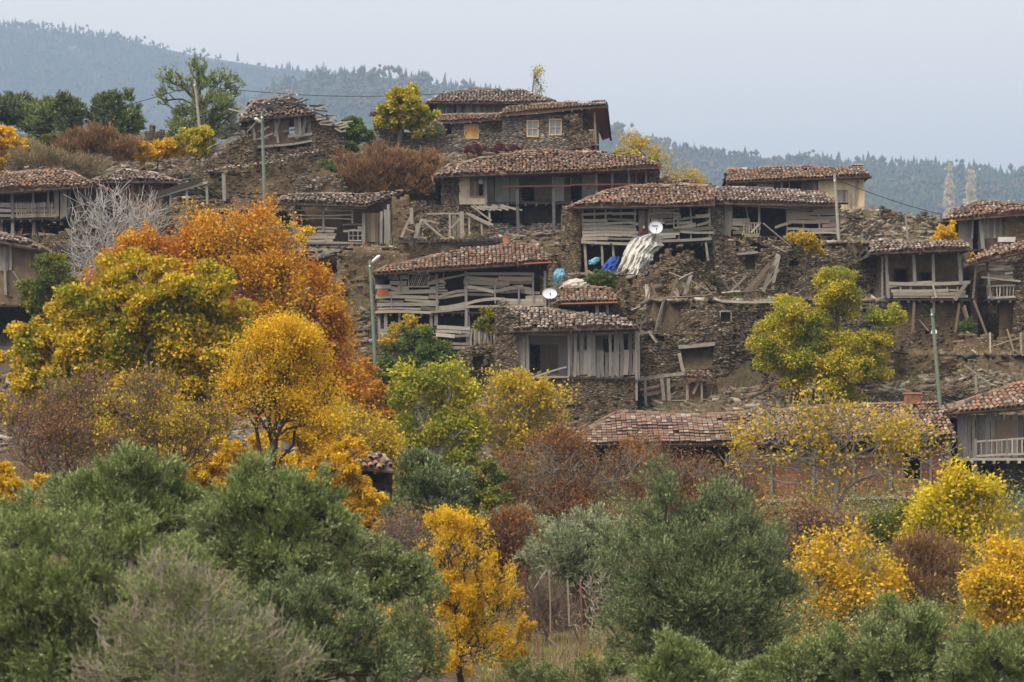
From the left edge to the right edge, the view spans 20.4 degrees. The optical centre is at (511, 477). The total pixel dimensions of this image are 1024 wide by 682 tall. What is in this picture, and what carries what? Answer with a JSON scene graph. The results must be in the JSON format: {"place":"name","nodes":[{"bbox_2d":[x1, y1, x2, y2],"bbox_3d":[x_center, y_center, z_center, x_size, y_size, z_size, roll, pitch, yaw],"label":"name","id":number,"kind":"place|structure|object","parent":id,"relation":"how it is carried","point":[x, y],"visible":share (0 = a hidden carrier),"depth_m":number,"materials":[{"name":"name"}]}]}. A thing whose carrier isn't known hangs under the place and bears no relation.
{"place":"outdoors","nodes":[
{"label":"outdoors","id":0,"kind":"place"},
{"bbox_2d":[0,131,1023,681],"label":"ground","id":1,"kind":"structure","parent":0,"point":[700,357],"depth_m":146.18,"materials":[{"name":"brown soil"}]},
{"bbox_2d":[0,450,51,567],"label":"shrub","id":2,"kind":"object","parent":1,"relation":"on","point":[9,478],"visible":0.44,"depth_m":75.86,"materials":[{"name":"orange plant"}]},
{"bbox_2d":[0,231,55,325],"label":"hut","id":3,"kind":"object","parent":1,"relation":"on","point":[16,257],"visible":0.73,"depth_m":150.20,"materials":[{"name":"wood"}]},
{"bbox_2d":[14,94,57,152],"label":"olive tree","id":4,"kind":"object","parent":1,"relation":"on","point":[34,114],"visible":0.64,"depth_m":180.62,"materials":[{"name":"green plant"}]},
{"bbox_2d":[13,250,81,324],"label":"broadleaf tree","id":5,"kind":"object","parent":1,"relation":"on","point":[42,283],"visible":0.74,"depth_m":142.51,"materials":[{"name":"green plant"}]},
{"bbox_2d":[0,140,111,179],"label":"bush","id":6,"kind":"object","parent":1,"relation":"on","point":[85,162],"visible":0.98,"depth_m":170.60,"materials":[{"name":"plant"}]},
{"bbox_2d":[0,169,118,234],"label":"timber house","id":7,"kind":"structure","parent":1,"relation":"on","point":[35,200],"depth_m":157.16,"materials":[{"name":"wood"}]},
{"bbox_2d":[41,89,87,137],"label":"olive tree","id":8,"kind":"object","parent":1,"relation":"on","point":[63,107],"visible":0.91,"depth_m":178.47,"materials":[{"name":"green plant"}]},
{"bbox_2d":[0,351,129,615],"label":"hawthorn bush","id":9,"kind":"object","parent":1,"relation":"on","point":[75,429],"visible":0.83,"depth_m":87.71,"materials":[{"name":"brown plant"}]},
{"bbox_2d":[31,222,137,288],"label":"stone wall","id":10,"kind":"structure","parent":1,"relation":"on","point":[51,241],"depth_m":154.94,"materials":[{"name":"stone"}]},
{"bbox_2d":[47,118,146,176],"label":"bush","id":11,"kind":"object","parent":1,"relation":"on","point":[97,139],"visible":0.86,"depth_m":172.45,"materials":[{"name":"brown plant"}]},
{"bbox_2d":[0,436,209,643],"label":"olive tree","id":12,"kind":"object","parent":1,"relation":"on","point":[139,483],"visible":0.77,"depth_m":61.71,"materials":[{"name":"green plant"}]},
{"bbox_2d":[57,180,175,283],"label":"bare tree","id":13,"kind":"object","parent":1,"relation":"on","point":[131,215],"visible":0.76,"depth_m":145.60,"materials":[{"name":"grey plant"}]},
{"bbox_2d":[84,87,148,137],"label":"olive tree","id":14,"kind":"object","parent":1,"relation":"on","point":[130,119],"visible":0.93,"depth_m":179.41,"materials":[{"name":"green plant"}]},
{"bbox_2d":[0,498,252,681],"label":"olive tree","id":15,"kind":"object","parent":1,"relation":"on","point":[23,606],"visible":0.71,"depth_m":49.67,"materials":[{"name":"green plant"}]},
{"bbox_2d":[0,246,257,564],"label":"plane tree","id":16,"kind":"object","parent":1,"relation":"on","point":[183,341],"visible":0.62,"depth_m":103.24,"materials":[{"name":"yellow plant"}]},
{"bbox_2d":[91,168,182,208],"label":"house","id":17,"kind":"structure","parent":1,"relation":"on","point":[138,179],"depth_m":162.19,"materials":[{"name":"stone"}]},
{"bbox_2d":[73,220,204,491],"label":"maple tree","id":18,"kind":"object","parent":1,"relation":"on","point":[153,245],"visible":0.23,"depth_m":116.19,"materials":[{"name":"orange plant"}]},
{"bbox_2d":[133,136,187,172],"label":"shrub","id":19,"kind":"object","parent":1,"relation":"on","point":[167,148],"visible":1,"depth_m":172.41,"materials":[{"name":"yellow plant"}]},
{"bbox_2d":[80,355,250,630],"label":"hawthorn bush","id":20,"kind":"object","parent":1,"relation":"on","point":[176,427],"visible":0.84,"depth_m":85.72,"materials":[{"name":"brown plant"}]},
{"bbox_2d":[142,173,231,204],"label":"roof frame","id":21,"kind":"object","parent":1,"relation":"on","point":[183,189],"visible":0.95,"depth_m":161.13,"materials":[{"name":"grey wood"}]},
{"bbox_2d":[172,124,217,165],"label":"shrub","id":22,"kind":"object","parent":1,"relation":"on","point":[197,141],"visible":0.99,"depth_m":171.58,"materials":[{"name":"yellow plant"}]},
{"bbox_2d":[59,540,336,681],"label":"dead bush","id":23,"kind":"object","parent":1,"relation":"on","point":[148,638],"visible":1,"depth_m":45.89,"materials":[{"name":"green plant"}]},
{"bbox_2d":[152,54,246,158],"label":"olive tree","id":24,"kind":"object","parent":1,"relation":"on","point":[219,100],"visible":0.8,"depth_m":179.64,"materials":[{"name":"green plant"}]},
{"bbox_2d":[110,203,293,273],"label":"stone wall","id":25,"kind":"structure","parent":1,"relation":"on","point":[174,214],"depth_m":158.56,"materials":[{"name":"stone"}]},
{"bbox_2d":[191,132,257,191],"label":"stone wall","id":26,"kind":"structure","parent":1,"relation":"on","point":[242,150],"depth_m":170.47,"materials":[{"name":"stone"}]},
{"bbox_2d":[179,429,319,590],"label":"broadleaf tree","id":27,"kind":"object","parent":1,"relation":"on","point":[224,458],"visible":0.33,"depth_m":95.81,"materials":[{"name":"yellow plant"}]},
{"bbox_2d":[197,149,340,213],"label":"stone wall","id":28,"kind":"structure","parent":1,"relation":"on","point":[243,187],"depth_m":163.00,"materials":[{"name":"stone"}]},
{"bbox_2d":[168,442,374,625],"bbox_3d":[-5.172,2.949,60.054,4.574,7.432,2.767,0,0,0],"label":"olive tree","id":29,"kind":"object","parent":1,"relation":"on","point":[277,528],"visible":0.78,"depth_m":59.70,"materials":[{"name":"green plant"}]},
{"bbox_2d":[198,302,356,590],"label":"fruit tree","id":30,"kind":"object","parent":1,"relation":"on","point":[284,344],"visible":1,"depth_m":83.82,"materials":[{"name":"yellow plant"}]},
{"bbox_2d":[202,89,352,171],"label":"ruined house","id":31,"kind":"structure","parent":1,"relation":"on","point":[324,134],"depth_m":172.19,"materials":[{"name":"stone"}]},
{"bbox_2d":[167,188,391,450],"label":"maple tree","id":32,"kind":"object","parent":1,"relation":"on","point":[262,269],"visible":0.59,"depth_m":117.39,"materials":[{"name":"orange plant"}]},
{"bbox_2d":[216,559,421,681],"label":"olive tree","id":33,"kind":"object","parent":1,"relation":"on","point":[316,615],"visible":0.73,"depth_m":57.78,"materials":[{"name":"green plant"}]},
{"bbox_2d":[278,411,389,610],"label":"shrub","id":34,"kind":"object","parent":1,"relation":"on","point":[364,496],"visible":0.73,"depth_m":91.82,"materials":[{"name":"orange plant"}]},
{"bbox_2d":[281,445,393,528],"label":"ruined hut","id":35,"kind":"object","parent":1,"relation":"on","point":[376,467],"visible":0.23,"depth_m":98.22,"materials":[{"name":"stone"}]},
{"bbox_2d":[273,189,413,263],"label":"gallery house","id":36,"kind":"structure","parent":1,"relation":"on","point":[348,218],"depth_m":158.09,"materials":[{"name":"grey wood"}]},
{"bbox_2d":[336,247,410,307],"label":"stone wall","id":37,"kind":"structure","parent":1,"relation":"on","point":[355,261],"depth_m":155.00,"materials":[{"name":"stone"}]},
{"bbox_2d":[352,356,395,444],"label":"shrub","id":38,"kind":"object","parent":1,"relation":"on","point":[368,366],"visible":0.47,"depth_m":129.72,"materials":[{"name":"plant"}]},
{"bbox_2d":[324,392,428,566],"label":"tree","id":39,"kind":"object","parent":1,"relation":"on","point":[378,436],"visible":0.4,"depth_m":105.58,"materials":[{"name":"yellow plant"}]},
{"bbox_2d":[326,509,439,681],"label":"olive tree","id":40,"kind":"object","parent":1,"relation":"on","point":[396,581],"visible":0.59,"depth_m":65.91,"materials":[{"name":"green plant"}]},
{"bbox_2d":[326,138,445,202],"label":"thicket","id":41,"kind":"object","parent":1,"relation":"on","point":[408,170],"visible":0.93,"depth_m":170.19,"materials":[{"name":"brown plant"}]},
{"bbox_2d":[372,82,441,147],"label":"broadleaf tree","id":42,"kind":"object","parent":1,"relation":"on","point":[406,108],"visible":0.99,"depth_m":180.94,"materials":[{"name":"yellow plant"}]},
{"bbox_2d":[364,127,452,153],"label":"stone wall","id":43,"kind":"structure","parent":1,"relation":"on","point":[437,142],"depth_m":182.49,"materials":[{"name":"grey stone"}]},
{"bbox_2d":[377,553,451,681],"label":"shrub","id":44,"kind":"object","parent":1,"relation":"on","point":[427,651],"visible":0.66,"depth_m":69.92,"materials":[{"name":"green plant"}]},
{"bbox_2d":[360,491,470,626],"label":"thicket","id":45,"kind":"object","parent":1,"relation":"on","point":[412,527],"visible":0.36,"depth_m":87.83,"materials":[{"name":"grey plant"}]},
{"bbox_2d":[375,324,462,431],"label":"tree","id":46,"kind":"object","parent":1,"relation":"on","point":[417,348],"visible":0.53,"depth_m":137.50,"materials":[{"name":"green plant"}]},
{"bbox_2d":[377,446,479,617],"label":"olive tree","id":47,"kind":"object","parent":1,"relation":"on","point":[429,481],"visible":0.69,"depth_m":95.62,"materials":[{"name":"green plant"}]},
{"bbox_2d":[381,354,495,505],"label":"fig tree","id":48,"kind":"object","parent":1,"relation":"on","point":[402,396],"visible":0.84,"depth_m":123.69,"materials":[{"name":"green plant"}]},
{"bbox_2d":[393,236,502,259],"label":"stone wall","id":49,"kind":"structure","parent":1,"relation":"on","point":[414,248],"depth_m":155.39,"materials":[{"name":"stone"}]},
{"bbox_2d":[409,200,490,238],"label":"stone wall","id":50,"kind":"structure","parent":1,"relation":"on","point":[421,210],"depth_m":161.03,"materials":[{"name":"stone"}]},
{"bbox_2d":[372,241,550,354],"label":"plank house","id":51,"kind":"structure","parent":1,"relation":"on","point":[447,296],"depth_m":149.51,"materials":[{"name":"grey wood"}]},
{"bbox_2d":[433,112,502,153],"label":"stone house","id":52,"kind":"structure","parent":1,"relation":"on","point":[470,129],"depth_m":184.00,"materials":[{"name":"stone"}]},
{"bbox_2d":[412,503,528,681],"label":"almond tree","id":53,"kind":"object","parent":1,"relation":"on","point":[466,594],"visible":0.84,"depth_m":73.86,"materials":[{"name":"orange plant"}]},
{"bbox_2d":[449,452,515,573],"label":"broadleaf tree","id":54,"kind":"object","parent":1,"relation":"on","point":[487,495],"visible":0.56,"depth_m":109.62,"materials":[{"name":"green plant"}]},
{"bbox_2d":[424,87,556,125],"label":"stone house","id":55,"kind":"structure","parent":1,"relation":"on","point":[490,100],"depth_m":191.03,"materials":[{"name":"tile"}]},
{"bbox_2d":[457,498,553,614],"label":"thicket","id":56,"kind":"object","parent":1,"relation":"on","point":[511,521],"visible":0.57,"depth_m":95.51,"materials":[{"name":"brown plant"}]},
{"bbox_2d":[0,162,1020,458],"bbox_3d":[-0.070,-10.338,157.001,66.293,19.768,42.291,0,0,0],"label":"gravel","id":57,"kind":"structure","parent":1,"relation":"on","point":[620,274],"depth_m":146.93,"materials":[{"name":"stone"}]},
{"bbox_2d":[0,148,1023,462],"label":"rubble","id":58,"kind":"object","parent":1,"relation":"on","point":[890,390],"visible":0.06,"depth_m":147.07,"materials":[{"name":"stone"}]},
{"bbox_2d":[617,234,663,274],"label":"tarpaulin","id":59,"kind":"object","parent":58,"relation":"on","point":[638,253],"visible":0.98,"depth_m":156.07,"materials":[{"name":"white plastic"}]},
{"bbox_2d":[0,444,1023,679],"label":"undergrowth","id":60,"kind":"object","parent":1,"relation":"on","point":[798,609],"visible":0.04,"depth_m":103.76,"materials":[{"name":"green plant"}]},
{"bbox_2d":[0,140,1023,681],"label":"dry grass","id":61,"kind":"structure","parent":1,"relation":"on","point":[674,408],"depth_m":144.17,"materials":[{"name":"plant"}]},
{"bbox_2d":[0,142,1023,482],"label":"brown weeds","id":62,"kind":"object","parent":1,"relation":"on","point":[554,286],"visible":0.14,"depth_m":148.64,"materials":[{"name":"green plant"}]},
{"bbox_2d":[463,363,581,501],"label":"fig tree","id":63,"kind":"object","parent":1,"relation":"on","point":[516,388],"visible":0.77,"depth_m":125.51,"materials":[{"name":"yellow plant"}]},
{"bbox_2d":[431,148,661,236],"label":"gallery house","id":64,"kind":"structure","parent":1,"relation":"on","point":[509,193],"depth_m":167.01,"materials":[{"name":"brown tile"}]},
{"bbox_2d":[510,569,584,647],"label":"vine tangle","id":65,"kind":"object","parent":1,"relation":"on","point":[539,603],"visible":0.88,"depth_m":85.78,"materials":[{"name":"plant"}]},
{"bbox_2d":[499,100,611,153],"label":"stone house","id":66,"kind":"structure","parent":1,"relation":"on","point":[537,125],"depth_m":181.01,"materials":[{"name":"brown stone"}]},
{"bbox_2d":[497,648,631,681],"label":"shrub","id":67,"kind":"object","parent":1,"relation":"on","point":[585,666],"visible":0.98,"depth_m":73.76,"materials":[{"name":"green plant"}]},
{"bbox_2d":[494,301,639,419],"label":"plank house","id":68,"kind":"structure","parent":1,"relation":"on","point":[596,357],"depth_m":143.01,"materials":[{"name":"grey stone"}]},
{"bbox_2d":[479,413,663,530],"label":"thicket","id":69,"kind":"object","parent":1,"relation":"on","point":[579,492],"visible":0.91,"depth_m":115.67,"materials":[{"name":"brown plant"}]},
{"bbox_2d":[513,500,640,631],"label":"olive tree","id":70,"kind":"object","parent":1,"relation":"on","point":[572,561],"visible":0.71,"depth_m":91.72,"materials":[{"name":"green plant"}]},
{"bbox_2d":[479,579,674,681],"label":"brown clearing grass","id":71,"kind":"structure","parent":1,"relation":"on","point":[570,634],"depth_m":84.33,"materials":[{"name":"plant"}]},
{"bbox_2d":[550,284,619,316],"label":"lean to","id":72,"kind":"object","parent":1,"relation":"on","point":[593,299],"visible":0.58,"depth_m":148.95,"materials":[{"name":"brown tile"}]},
{"bbox_2d":[561,182,716,281],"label":"plank house","id":73,"kind":"structure","parent":1,"relation":"on","point":[605,225],"depth_m":158.05,"materials":[{"name":"grey wood"}]},
{"bbox_2d":[570,410,740,488],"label":"long house","id":74,"kind":"structure","parent":1,"relation":"on","point":[703,431],"depth_m":133.80,"materials":[{"name":"tile"}]},
{"bbox_2d":[611,126,709,182],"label":"broadleaf tree","id":75,"kind":"object","parent":1,"relation":"on","point":[636,143],"visible":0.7,"depth_m":177.89,"materials":[{"name":"yellow plant"}]},
{"bbox_2d":[602,284,721,323],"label":"stone wall","id":76,"kind":"structure","parent":1,"relation":"on","point":[629,297],"depth_m":149.53,"materials":[{"name":"grey stone"}]},
{"bbox_2d":[632,244,717,287],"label":"rubble pile","id":77,"kind":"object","parent":1,"relation":"on","point":[682,263],"depth_m":153.21,"materials":[{"name":"stone"}]},
{"bbox_2d":[637,353,716,408],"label":"lean to","id":78,"kind":"object","parent":1,"relation":"on","point":[659,384],"visible":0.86,"depth_m":144.50,"materials":[{"name":"wood"}]},
{"bbox_2d":[630,621,741,681],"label":"olive tree","id":79,"kind":"object","parent":1,"relation":"on","point":[670,653],"visible":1,"depth_m":59.75,"materials":[{"name":"green plant"}]},
{"bbox_2d":[366,492,1012,681],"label":"green grass","id":80,"kind":"structure","parent":1,"relation":"on","point":[534,660],"depth_m":84.44,"materials":[{"name":"green plant"}]},
{"bbox_2d":[607,427,773,530],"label":"thicket","id":81,"kind":"object","parent":1,"relation":"on","point":[688,487],"visible":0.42,"depth_m":117.72,"materials":[{"name":"brown plant"}]},
{"bbox_2d":[587,448,816,681],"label":"olive tree","id":82,"kind":"object","parent":1,"relation":"on","point":[704,589],"visible":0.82,"depth_m":69.64,"materials":[{"name":"green plant"}]},
{"bbox_2d":[638,297,895,389],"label":"stone wall","id":83,"kind":"structure","parent":1,"relation":"on","point":[702,325],"depth_m":145.93,"materials":[{"name":"grey stone"}]},
{"bbox_2d":[711,186,840,270],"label":"plank house","id":84,"kind":"structure","parent":1,"relation":"on","point":[749,211],"depth_m":159.52,"materials":[{"name":"grey wood"}]},
{"bbox_2d":[732,617,852,681],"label":"olive tree","id":85,"kind":"object","parent":1,"relation":"on","point":[810,654],"visible":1,"depth_m":63.68,"materials":[{"name":"green plant"}]},
{"bbox_2d":[721,163,871,209],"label":"timber house","id":86,"kind":"structure","parent":1,"relation":"on","point":[810,177],"depth_m":171.00,"materials":[{"name":"tile"}]},
{"bbox_2d":[714,235,880,299],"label":"stone wall","id":87,"kind":"structure","parent":1,"relation":"on","point":[729,261],"depth_m":154.48,"materials":[{"name":"stone"}]},
{"bbox_2d":[736,490,879,593],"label":"thicket","id":88,"kind":"object","parent":1,"relation":"on","point":[808,517],"visible":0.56,"depth_m":99.75,"materials":[{"name":"brown plant"}]},
{"bbox_2d":[744,264,908,406],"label":"broadleaf tree","id":89,"kind":"object","parent":1,"relation":"on","point":[801,344],"visible":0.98,"depth_m":142.06,"materials":[{"name":"yellow plant"}]},
{"bbox_2d":[717,366,965,587],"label":"walnut tree","id":90,"kind":"object","parent":1,"relation":"on","point":[835,472],"visible":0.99,"depth_m":103.75,"materials":[{"name":"yellow plant"}]},
{"bbox_2d":[736,392,956,506],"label":"brick house","id":91,"kind":"structure","parent":1,"relation":"on","point":[938,416],"depth_m":130.60,"materials":[{"name":"brick"}]},
{"bbox_2d":[775,514,922,645],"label":"broadleaf tree","id":92,"kind":"object","parent":1,"relation":"on","point":[846,578],"visible":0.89,"depth_m":87.76,"materials":[{"name":"yellow plant"}]},
{"bbox_2d":[825,586,972,681],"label":"olive tree","id":93,"kind":"object","parent":1,"relation":"on","point":[887,651],"visible":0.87,"depth_m":63.61,"materials":[{"name":"green plant"}]},
{"bbox_2d":[850,496,948,562],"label":"thicket","id":94,"kind":"object","parent":1,"relation":"on","point":[888,521],"visible":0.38,"depth_m":107.53,"materials":[{"name":"green plant"}]},
{"bbox_2d":[856,238,972,350],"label":"gallery house","id":95,"kind":"structure","parent":1,"relation":"on","point":[917,279],"depth_m":151.50,"materials":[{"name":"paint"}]},
{"bbox_2d":[874,524,975,611],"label":"bush","id":96,"kind":"object","parent":1,"relation":"on","point":[928,563],"visible":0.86,"depth_m":91.86,"materials":[{"name":"brown plant"}]},
{"bbox_2d":[883,451,1022,615],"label":"broadleaf tree","id":97,"kind":"object","parent":1,"relation":"on","point":[959,506],"visible":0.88,"depth_m":95.59,"materials":[{"name":"yellow plant"}]},
{"bbox_2d":[894,344,1023,376],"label":"stone wall","id":98,"kind":"structure","parent":1,"relation":"on","point":[909,362],"depth_m":146.92,"materials":[{"name":"stone"}]},
{"bbox_2d":[932,614,1023,681],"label":"olive tree","id":99,"kind":"object","parent":1,"relation":"on","point":[996,656],"visible":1,"depth_m":62.54,"materials":[{"name":"green plant"}]},
{"bbox_2d":[935,199,1023,261],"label":"timber house","id":100,"kind":"structure","parent":1,"relation":"on","point":[980,227],"depth_m":160.94,"materials":[{"name":"wood"}]},
{"bbox_2d":[939,380,1023,497],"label":"plank house","id":101,"kind":"structure","parent":1,"relation":"on","point":[986,441],"depth_m":132.07,"materials":[{"name":"wood"}]},
{"bbox_2d":[951,333,1023,353],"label":"stone wall","id":102,"kind":"structure","parent":1,"relation":"on","point":[970,341],"depth_m":149.29,"materials":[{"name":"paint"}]},
{"bbox_2d":[952,523,1023,632],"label":"broadleaf tree","id":103,"kind":"object","parent":1,"relation":"on","point":[1002,578],"visible":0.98,"depth_m":83.59,"materials":[{"name":"yellow plant"}]},
{"bbox_2d":[962,240,1023,339],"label":"timber house","id":104,"kind":"structure","parent":1,"relation":"on","point":[994,306],"depth_m":150.94,"materials":[{"name":"wood"}]},
{"bbox_2d":[0,27,1023,216],"bbox_3d":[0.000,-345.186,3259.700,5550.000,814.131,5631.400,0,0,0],"label":"mountain","id":105,"kind":"structure","parent":0,"point":[337,84],"depth_m":4090.25,"materials":[{"name":"green plant"}]},
{"bbox_2d":[0,16,1023,217],"bbox_3d":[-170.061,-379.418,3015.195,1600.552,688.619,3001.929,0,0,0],"label":"pine forest","id":106,"kind":"object","parent":105,"relation":"on","point":[941,177],"visible":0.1,"depth_m":2781.01,"materials":[{"name":"green plant"}]},
{"bbox_2d":[0,0,1023,173],"label":"sky","id":107,"kind":"structure","parent":0,"point":[920,79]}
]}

